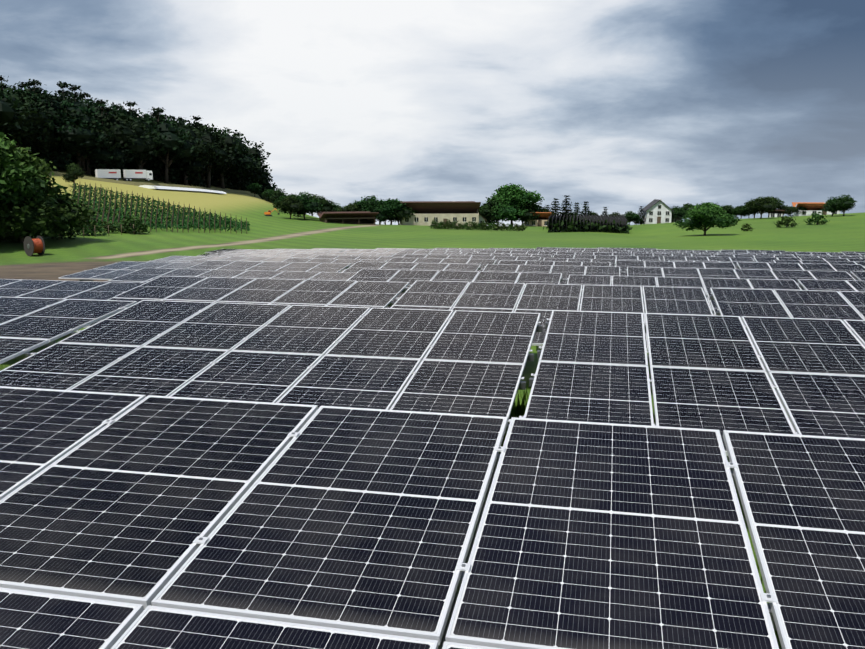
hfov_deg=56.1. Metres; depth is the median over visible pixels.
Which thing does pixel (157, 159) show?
forest tree
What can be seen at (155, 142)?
forest tree
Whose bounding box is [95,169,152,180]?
truck
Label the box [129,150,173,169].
forest tree
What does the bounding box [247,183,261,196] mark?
ridge tree
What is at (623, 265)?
pv table
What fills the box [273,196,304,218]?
ridge tree
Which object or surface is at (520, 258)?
pv table
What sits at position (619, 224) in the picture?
orchard hail net
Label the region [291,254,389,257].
pv table
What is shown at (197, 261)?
pv table
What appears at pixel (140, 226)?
bush
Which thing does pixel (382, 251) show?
pv table
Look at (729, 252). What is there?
pv table
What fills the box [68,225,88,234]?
bush
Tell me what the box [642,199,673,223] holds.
white house
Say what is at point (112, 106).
forest tree
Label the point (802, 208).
ridge tree
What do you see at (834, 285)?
pv table
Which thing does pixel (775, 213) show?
house
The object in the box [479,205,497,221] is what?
ridge tree
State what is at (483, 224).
hedge bush
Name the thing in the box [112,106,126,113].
forest tree
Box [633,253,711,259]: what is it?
pv table
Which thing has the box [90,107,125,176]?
forest conifer
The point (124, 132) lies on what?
forest tree
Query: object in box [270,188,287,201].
ridge tree
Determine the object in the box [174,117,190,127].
forest tree
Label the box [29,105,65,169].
tree
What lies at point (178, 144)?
forest tree
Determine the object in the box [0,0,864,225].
sky
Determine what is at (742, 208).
ridge tree
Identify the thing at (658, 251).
pv table
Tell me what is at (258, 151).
forest tree
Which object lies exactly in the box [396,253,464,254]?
pv table
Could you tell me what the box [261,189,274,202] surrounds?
ridge tree
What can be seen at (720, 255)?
pv table
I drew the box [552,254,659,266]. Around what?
pv table
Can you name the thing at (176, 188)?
foil tunnel
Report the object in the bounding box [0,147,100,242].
tree
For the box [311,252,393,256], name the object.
pv table
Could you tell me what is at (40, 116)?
forest tree
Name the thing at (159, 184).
hill road
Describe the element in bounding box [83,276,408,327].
pv table
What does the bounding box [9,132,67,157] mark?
forest tree
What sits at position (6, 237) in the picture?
bush
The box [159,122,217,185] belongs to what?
forest tree
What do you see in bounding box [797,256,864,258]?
pv table
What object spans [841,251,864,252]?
pv table
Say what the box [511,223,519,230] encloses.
hedge bush
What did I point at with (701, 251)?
pv table
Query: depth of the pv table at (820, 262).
34.21 m
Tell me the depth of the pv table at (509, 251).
53.26 m
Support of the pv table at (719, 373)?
on the ground
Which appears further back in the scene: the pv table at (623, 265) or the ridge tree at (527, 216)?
the ridge tree at (527, 216)
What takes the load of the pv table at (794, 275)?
on the ground
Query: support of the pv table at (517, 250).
on the ground
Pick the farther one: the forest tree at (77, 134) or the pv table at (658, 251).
the forest tree at (77, 134)
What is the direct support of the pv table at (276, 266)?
on the ground
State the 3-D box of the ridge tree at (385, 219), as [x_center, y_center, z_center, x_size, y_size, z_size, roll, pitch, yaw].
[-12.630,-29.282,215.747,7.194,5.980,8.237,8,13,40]
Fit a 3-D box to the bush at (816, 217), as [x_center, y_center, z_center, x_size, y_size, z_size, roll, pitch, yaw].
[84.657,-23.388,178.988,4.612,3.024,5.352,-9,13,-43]
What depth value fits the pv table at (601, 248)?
68.58 m
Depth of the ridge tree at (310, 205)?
203.53 m
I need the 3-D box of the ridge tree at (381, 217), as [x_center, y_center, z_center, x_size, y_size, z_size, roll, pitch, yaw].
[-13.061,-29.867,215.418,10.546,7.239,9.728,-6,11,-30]
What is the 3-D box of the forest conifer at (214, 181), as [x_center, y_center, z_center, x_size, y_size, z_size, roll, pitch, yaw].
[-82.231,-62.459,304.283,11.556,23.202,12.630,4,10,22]
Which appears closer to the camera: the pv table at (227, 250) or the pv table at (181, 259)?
the pv table at (181, 259)
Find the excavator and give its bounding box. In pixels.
[264,208,279,215]
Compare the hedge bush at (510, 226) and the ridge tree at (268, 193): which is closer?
the hedge bush at (510, 226)
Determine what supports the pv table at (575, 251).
on the ground
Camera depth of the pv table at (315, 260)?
32.88 m
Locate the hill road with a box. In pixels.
[48,171,260,198]
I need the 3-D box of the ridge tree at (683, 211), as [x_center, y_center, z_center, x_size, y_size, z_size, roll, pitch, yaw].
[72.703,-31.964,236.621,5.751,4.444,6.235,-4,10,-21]
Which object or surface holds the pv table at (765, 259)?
on the ground
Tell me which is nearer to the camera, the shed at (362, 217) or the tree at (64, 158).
the shed at (362, 217)
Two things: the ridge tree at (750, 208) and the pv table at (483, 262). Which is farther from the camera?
the ridge tree at (750, 208)
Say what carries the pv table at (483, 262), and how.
on the ground
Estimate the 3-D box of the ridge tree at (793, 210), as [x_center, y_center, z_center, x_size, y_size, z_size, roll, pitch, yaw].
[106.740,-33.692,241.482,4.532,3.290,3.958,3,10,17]
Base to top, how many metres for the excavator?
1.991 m
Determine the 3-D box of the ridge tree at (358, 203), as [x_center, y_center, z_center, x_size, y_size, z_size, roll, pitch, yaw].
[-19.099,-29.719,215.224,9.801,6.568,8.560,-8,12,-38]
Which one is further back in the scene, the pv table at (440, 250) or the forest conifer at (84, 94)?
the forest conifer at (84, 94)
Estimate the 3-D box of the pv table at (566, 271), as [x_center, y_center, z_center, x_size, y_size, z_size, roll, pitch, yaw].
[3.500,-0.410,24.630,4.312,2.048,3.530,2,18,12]
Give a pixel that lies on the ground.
(82, 251)
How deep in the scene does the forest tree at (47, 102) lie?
224.66 m
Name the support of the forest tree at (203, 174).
on the ground
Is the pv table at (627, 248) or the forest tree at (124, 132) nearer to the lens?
the pv table at (627, 248)
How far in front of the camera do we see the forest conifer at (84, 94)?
276.66 m
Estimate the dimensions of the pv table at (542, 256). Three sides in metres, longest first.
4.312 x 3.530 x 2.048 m
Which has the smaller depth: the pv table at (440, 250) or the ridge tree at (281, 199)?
the pv table at (440, 250)
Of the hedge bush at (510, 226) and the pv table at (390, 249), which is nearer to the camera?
the pv table at (390, 249)
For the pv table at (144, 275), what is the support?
on the ground
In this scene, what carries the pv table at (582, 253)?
on the ground
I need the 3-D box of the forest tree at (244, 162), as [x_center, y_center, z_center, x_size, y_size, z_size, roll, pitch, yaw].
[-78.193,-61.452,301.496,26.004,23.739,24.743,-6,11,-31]
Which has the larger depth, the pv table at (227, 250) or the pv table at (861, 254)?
the pv table at (227, 250)
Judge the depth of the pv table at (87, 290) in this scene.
16.48 m
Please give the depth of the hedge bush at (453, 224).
183.17 m
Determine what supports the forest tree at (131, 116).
on the ground
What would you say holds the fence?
on the ground
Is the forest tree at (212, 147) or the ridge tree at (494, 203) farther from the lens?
the forest tree at (212, 147)
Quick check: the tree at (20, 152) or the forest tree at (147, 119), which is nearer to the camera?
the tree at (20, 152)
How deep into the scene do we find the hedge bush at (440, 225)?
183.61 m
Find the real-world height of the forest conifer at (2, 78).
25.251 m
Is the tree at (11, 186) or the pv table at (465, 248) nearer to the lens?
the pv table at (465, 248)
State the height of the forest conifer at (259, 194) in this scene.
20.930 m
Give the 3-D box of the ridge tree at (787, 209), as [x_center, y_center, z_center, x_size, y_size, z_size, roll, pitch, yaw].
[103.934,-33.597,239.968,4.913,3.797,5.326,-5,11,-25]
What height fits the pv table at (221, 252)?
2.048 m
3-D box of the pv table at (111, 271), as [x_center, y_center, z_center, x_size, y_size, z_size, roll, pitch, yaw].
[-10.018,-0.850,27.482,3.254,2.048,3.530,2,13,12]
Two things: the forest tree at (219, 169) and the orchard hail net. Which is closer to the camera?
the orchard hail net
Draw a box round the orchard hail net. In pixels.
[543,215,632,233]
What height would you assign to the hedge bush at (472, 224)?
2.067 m
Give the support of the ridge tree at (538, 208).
on the ground
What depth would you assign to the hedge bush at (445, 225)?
183.29 m
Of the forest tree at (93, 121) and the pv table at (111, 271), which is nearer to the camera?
the pv table at (111, 271)
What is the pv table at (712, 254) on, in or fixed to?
on the ground
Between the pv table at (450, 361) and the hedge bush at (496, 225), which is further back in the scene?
the hedge bush at (496, 225)
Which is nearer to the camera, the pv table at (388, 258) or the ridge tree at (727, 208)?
the pv table at (388, 258)
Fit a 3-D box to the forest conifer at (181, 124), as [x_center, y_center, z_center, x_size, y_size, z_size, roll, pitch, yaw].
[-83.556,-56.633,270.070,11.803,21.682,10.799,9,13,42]
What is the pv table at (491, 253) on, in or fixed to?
on the ground
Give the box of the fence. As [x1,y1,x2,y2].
[2,223,143,242]
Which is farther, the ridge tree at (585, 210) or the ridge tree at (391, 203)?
the ridge tree at (585, 210)
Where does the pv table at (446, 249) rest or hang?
on the ground
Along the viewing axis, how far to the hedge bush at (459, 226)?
182.66 m
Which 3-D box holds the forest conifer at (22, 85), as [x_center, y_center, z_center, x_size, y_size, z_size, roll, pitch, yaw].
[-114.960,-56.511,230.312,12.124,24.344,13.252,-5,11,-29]
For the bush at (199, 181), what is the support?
on the ground
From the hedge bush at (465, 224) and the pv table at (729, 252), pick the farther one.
the hedge bush at (465, 224)
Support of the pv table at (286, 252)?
on the ground
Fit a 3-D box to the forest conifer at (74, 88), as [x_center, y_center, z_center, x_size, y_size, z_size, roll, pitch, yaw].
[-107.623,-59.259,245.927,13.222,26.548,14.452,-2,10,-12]
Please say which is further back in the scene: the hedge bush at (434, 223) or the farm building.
the farm building
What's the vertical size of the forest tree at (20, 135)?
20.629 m
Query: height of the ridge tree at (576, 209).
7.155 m
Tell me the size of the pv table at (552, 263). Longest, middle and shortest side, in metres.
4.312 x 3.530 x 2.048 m
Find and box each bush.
[0,227,13,240]
[7,231,26,240]
[51,229,78,238]
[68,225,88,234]
[77,220,106,235]
[97,221,117,233]
[114,220,137,232]
[116,214,149,233]
[428,219,441,228]
[438,221,446,228]
[442,219,451,228]
[448,221,459,228]
[456,223,464,229]
[462,222,469,229]
[468,221,477,229]
[473,222,483,229]
[480,220,488,229]
[486,222,494,229]
[493,222,502,230]
[498,223,507,230]
[507,224,513,230]
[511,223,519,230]
[517,223,526,230]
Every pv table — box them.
[0,279,143,345]
[0,297,136,363]
[0,300,541,433]
[0,386,864,648]
[58,261,199,280]
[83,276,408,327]
[105,268,355,282]
[147,256,228,262]
[186,260,266,262]
[187,260,351,271]
[197,251,264,255]
[205,249,258,252]
[207,253,294,256]
[220,255,290,256]
[221,256,295,261]
[232,249,278,251]
[237,252,310,253]
[265,251,313,253]
[279,249,344,251]
[282,258,387,271]
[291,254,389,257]
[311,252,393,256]
[313,255,401,261]
[314,248,372,249]
[338,252,395,256]
[343,262,480,272]
[344,249,403,252]
[347,269,562,310]
[373,248,419,249]
[376,249,405,249]
[387,257,496,271]
[391,280,713,361]
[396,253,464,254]
[399,251,477,253]
[402,254,540,263]
[404,249,474,251]
[425,249,477,251]
[436,248,489,249]
[465,253,513,254]
[471,253,551,260]
[478,250,559,253]
[483,264,621,284]
[489,248,534,248]
[490,249,537,250]
[498,248,542,249]
[498,260,610,269]
[519,310,864,455]
[536,247,557,248]
[538,250,612,252]
[538,251,631,256]
[543,248,612,250]
[543,258,664,266]
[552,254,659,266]
[566,275,801,314]
[578,248,623,252]
[596,247,655,249]
[614,250,700,252]
[614,260,735,279]
[616,251,693,252]
[625,249,677,251]
[625,267,855,298]
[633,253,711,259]
[648,252,734,256]
[663,256,753,261]
[669,260,770,268]
[680,250,747,252]
[703,252,761,253]
[709,288,864,338]
[713,254,794,261]
[717,253,774,254]
[721,249,785,252]
[736,262,864,280]
[739,254,849,257]
[754,257,864,262]
[765,252,827,254]
[774,260,864,266]
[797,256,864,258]
[798,279,864,291]
[828,253,864,255]
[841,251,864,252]
[850,271,864,280]
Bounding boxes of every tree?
[0,85,42,114]
[0,92,36,131]
[0,95,46,146]
[0,121,48,149]
[0,132,74,227]
[0,138,38,173]
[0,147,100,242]
[2,83,71,150]
[2,87,66,147]
[7,92,70,151]
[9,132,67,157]
[23,84,81,133]
[33,90,99,169]
[52,101,110,171]
[53,119,115,174]
[59,97,103,119]
[59,98,113,164]
[62,163,83,185]
[85,98,129,123]
[91,108,156,160]
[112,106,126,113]
[125,112,154,169]
[127,150,169,182]
[128,114,169,179]
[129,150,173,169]
[130,115,155,169]
[130,116,206,183]
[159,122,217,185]
[159,153,211,185]
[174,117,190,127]
[178,124,227,161]
[193,122,247,187]
[200,155,238,185]
[201,158,235,186]
[209,129,254,187]
[211,127,259,188]
[211,164,243,188]
[216,133,248,187]
[228,152,263,178]
[241,178,246,190]
[243,136,270,176]
[245,167,272,188]
[247,154,271,182]
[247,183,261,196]
[260,182,276,202]
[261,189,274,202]
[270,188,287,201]
[271,196,287,208]
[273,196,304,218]
[293,191,322,219]
[313,195,335,219]
[330,203,339,211]
[337,203,360,211]
[345,200,368,210]
[359,195,385,217]
[374,198,405,224]
[375,198,395,223]
[376,205,394,224]
[388,200,414,224]
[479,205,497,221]
[481,197,508,222]
[484,183,544,224]
[485,201,495,224]
[511,201,539,225]
[530,202,545,219]
[550,198,564,217]
[559,195,573,219]
[571,202,581,218]
[581,201,591,215]
[621,211,637,223]
[627,212,641,222]
[635,206,644,224]
[671,206,684,218]
[673,202,741,235]
[674,207,687,219]
[680,203,694,210]
[717,205,735,214]
[729,208,744,216]
[733,205,749,218]
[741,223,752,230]
[744,196,777,218]
[744,199,757,217]
[763,196,784,217]
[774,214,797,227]
[781,205,791,215]
[787,206,797,214]
[796,206,807,213]
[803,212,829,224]
[821,196,840,215]
[828,194,856,215]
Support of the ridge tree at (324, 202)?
on the ground
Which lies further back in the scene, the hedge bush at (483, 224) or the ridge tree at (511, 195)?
the ridge tree at (511, 195)
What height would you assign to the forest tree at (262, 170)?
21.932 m
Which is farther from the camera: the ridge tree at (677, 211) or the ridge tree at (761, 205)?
the ridge tree at (677, 211)
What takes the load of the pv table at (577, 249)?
on the ground
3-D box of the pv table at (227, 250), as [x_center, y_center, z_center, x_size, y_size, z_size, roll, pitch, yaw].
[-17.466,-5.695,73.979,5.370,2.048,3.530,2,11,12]
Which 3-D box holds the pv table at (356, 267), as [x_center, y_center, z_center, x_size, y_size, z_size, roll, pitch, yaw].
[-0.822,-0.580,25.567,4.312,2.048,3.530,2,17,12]
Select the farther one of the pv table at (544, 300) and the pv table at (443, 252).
the pv table at (443, 252)
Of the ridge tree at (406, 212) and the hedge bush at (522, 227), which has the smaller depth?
the hedge bush at (522, 227)
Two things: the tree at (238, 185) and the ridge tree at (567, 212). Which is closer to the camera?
the ridge tree at (567, 212)
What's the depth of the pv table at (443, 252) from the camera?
54.31 m
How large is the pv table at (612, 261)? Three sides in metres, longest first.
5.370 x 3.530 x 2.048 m
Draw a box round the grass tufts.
[0,363,790,648]
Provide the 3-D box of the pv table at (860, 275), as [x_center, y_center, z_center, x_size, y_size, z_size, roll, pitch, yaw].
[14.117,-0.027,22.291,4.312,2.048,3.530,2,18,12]
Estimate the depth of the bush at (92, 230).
113.56 m
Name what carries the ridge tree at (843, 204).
on the ground
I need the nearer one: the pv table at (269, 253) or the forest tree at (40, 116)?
the pv table at (269, 253)
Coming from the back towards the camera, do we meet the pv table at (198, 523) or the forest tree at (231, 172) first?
the forest tree at (231, 172)
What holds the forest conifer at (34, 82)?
on the ground
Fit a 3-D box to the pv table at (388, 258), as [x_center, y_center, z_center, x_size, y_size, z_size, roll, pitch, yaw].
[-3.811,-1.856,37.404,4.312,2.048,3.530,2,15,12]
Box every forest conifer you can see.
[0,75,8,93]
[15,81,36,157]
[27,79,64,168]
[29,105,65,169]
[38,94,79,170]
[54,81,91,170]
[62,85,86,167]
[78,92,90,104]
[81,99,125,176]
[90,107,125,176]
[123,101,145,169]
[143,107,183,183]
[170,121,200,185]
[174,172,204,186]
[190,116,219,185]
[206,127,232,187]
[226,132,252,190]
[256,183,269,201]
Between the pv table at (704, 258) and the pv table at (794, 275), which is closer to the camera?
the pv table at (794, 275)
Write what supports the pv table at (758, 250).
on the ground
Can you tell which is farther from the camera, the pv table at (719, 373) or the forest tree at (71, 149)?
the forest tree at (71, 149)
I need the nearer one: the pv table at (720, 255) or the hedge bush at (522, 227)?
the pv table at (720, 255)
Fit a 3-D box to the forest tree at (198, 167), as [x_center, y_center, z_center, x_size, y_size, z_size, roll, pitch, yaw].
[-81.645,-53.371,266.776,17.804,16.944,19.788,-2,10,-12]
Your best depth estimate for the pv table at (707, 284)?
19.33 m
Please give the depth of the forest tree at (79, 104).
237.66 m
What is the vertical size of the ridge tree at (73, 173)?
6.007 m
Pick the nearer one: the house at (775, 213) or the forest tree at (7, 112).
the forest tree at (7, 112)
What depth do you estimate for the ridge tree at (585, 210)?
233.33 m
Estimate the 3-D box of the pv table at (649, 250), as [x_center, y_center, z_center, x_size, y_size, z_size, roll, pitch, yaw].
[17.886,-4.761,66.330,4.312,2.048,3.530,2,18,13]
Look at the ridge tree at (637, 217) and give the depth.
236.02 m
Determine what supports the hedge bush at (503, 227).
on the ground
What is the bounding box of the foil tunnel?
[139,185,225,193]
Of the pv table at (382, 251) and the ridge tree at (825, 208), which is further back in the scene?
the ridge tree at (825, 208)
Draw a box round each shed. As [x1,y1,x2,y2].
[316,211,378,224]
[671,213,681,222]
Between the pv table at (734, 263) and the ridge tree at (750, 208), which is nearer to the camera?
the pv table at (734, 263)
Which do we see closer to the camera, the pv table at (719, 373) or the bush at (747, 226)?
the pv table at (719, 373)
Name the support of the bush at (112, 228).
on the ground
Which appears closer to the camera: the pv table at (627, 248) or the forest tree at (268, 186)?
the pv table at (627, 248)
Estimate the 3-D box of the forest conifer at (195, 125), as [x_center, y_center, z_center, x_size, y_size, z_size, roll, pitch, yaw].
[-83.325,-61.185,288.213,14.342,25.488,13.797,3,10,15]
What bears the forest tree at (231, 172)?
on the ground
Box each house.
[524,211,551,226]
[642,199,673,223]
[768,209,784,216]
[792,202,839,215]
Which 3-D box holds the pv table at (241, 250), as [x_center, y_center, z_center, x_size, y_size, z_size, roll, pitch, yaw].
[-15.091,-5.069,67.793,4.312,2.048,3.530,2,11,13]
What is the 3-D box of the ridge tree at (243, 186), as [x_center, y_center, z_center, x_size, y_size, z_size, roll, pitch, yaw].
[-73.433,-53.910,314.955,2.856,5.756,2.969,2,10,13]
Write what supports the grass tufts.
on the ground
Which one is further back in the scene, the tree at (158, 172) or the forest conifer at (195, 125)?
the forest conifer at (195, 125)
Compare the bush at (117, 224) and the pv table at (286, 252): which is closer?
the pv table at (286, 252)
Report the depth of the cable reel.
90.10 m
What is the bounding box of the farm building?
[400,201,480,225]
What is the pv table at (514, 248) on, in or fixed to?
on the ground
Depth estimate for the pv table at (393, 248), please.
77.82 m
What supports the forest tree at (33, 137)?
on the ground
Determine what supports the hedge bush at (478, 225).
on the ground
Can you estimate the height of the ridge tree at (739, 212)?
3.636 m
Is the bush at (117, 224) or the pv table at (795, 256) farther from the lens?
the bush at (117, 224)
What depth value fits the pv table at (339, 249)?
78.25 m
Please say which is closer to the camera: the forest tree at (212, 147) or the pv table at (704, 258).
the pv table at (704, 258)
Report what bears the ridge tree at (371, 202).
on the ground
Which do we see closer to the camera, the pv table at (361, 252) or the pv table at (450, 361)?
the pv table at (450, 361)
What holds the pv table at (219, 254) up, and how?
on the ground
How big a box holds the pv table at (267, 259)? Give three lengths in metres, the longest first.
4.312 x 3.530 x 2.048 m
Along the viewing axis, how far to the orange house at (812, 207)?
239.08 m
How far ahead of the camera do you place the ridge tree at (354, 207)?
211.13 m
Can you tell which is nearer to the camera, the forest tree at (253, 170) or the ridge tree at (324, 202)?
the ridge tree at (324, 202)
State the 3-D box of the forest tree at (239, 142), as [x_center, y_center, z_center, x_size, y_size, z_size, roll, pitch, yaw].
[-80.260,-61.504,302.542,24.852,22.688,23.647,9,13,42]
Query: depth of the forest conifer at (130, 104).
273.58 m
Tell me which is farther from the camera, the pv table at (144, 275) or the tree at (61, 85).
the tree at (61, 85)
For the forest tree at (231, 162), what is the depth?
301.10 m
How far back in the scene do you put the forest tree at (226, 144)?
278.82 m
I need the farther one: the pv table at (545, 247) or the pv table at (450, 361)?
the pv table at (545, 247)
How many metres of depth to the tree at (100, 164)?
233.40 m
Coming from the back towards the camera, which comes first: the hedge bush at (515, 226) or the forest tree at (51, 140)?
the forest tree at (51, 140)
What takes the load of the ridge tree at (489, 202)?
on the ground
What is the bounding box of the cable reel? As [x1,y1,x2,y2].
[24,236,44,255]
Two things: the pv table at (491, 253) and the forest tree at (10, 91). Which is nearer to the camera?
the pv table at (491, 253)
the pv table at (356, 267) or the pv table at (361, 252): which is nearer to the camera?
the pv table at (356, 267)
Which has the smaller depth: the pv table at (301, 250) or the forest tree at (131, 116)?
the pv table at (301, 250)
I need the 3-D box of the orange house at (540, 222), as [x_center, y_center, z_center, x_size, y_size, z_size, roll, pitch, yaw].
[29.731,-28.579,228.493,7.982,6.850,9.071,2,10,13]
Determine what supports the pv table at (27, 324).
on the ground
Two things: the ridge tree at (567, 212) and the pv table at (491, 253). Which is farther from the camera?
the ridge tree at (567, 212)
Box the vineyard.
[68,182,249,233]
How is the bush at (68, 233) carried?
on the ground
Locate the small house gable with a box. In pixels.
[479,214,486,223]
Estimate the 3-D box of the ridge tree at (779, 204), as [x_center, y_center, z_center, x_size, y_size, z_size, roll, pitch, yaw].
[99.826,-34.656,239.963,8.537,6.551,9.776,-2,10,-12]
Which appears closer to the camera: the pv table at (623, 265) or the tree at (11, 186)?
the pv table at (623, 265)
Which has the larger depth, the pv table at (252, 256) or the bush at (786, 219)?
the bush at (786, 219)
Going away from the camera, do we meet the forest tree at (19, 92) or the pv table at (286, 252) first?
the pv table at (286, 252)
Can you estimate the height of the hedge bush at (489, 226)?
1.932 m
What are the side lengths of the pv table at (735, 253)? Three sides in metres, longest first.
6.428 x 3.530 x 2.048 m
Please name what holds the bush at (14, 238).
on the ground
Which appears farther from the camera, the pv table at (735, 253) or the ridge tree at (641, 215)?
the ridge tree at (641, 215)
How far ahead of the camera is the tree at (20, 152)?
96.86 m
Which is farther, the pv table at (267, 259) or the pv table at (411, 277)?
the pv table at (267, 259)
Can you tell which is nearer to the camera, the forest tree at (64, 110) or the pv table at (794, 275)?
the pv table at (794, 275)
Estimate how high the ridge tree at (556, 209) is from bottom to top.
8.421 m
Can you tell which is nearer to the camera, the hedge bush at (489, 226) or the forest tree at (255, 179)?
the hedge bush at (489, 226)
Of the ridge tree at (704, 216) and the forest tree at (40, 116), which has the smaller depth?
the ridge tree at (704, 216)
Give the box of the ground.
[0,169,864,648]
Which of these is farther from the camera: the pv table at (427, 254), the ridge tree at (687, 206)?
the ridge tree at (687, 206)
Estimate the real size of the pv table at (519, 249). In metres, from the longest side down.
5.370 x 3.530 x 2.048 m
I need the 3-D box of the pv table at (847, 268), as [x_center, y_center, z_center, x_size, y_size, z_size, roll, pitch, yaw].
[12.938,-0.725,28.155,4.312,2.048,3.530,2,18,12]
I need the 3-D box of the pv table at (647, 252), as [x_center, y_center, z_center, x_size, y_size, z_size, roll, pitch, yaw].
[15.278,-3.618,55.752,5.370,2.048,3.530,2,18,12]
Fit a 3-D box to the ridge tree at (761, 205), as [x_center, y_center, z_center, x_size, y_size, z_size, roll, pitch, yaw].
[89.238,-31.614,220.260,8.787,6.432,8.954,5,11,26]
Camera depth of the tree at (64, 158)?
225.58 m
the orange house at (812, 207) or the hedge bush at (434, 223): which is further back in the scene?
the orange house at (812, 207)
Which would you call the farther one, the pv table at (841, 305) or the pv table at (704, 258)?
the pv table at (704, 258)
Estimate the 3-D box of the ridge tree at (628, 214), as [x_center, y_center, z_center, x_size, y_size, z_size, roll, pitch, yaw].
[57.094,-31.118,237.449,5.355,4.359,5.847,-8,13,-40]
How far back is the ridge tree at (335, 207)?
217.24 m
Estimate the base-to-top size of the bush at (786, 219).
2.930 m

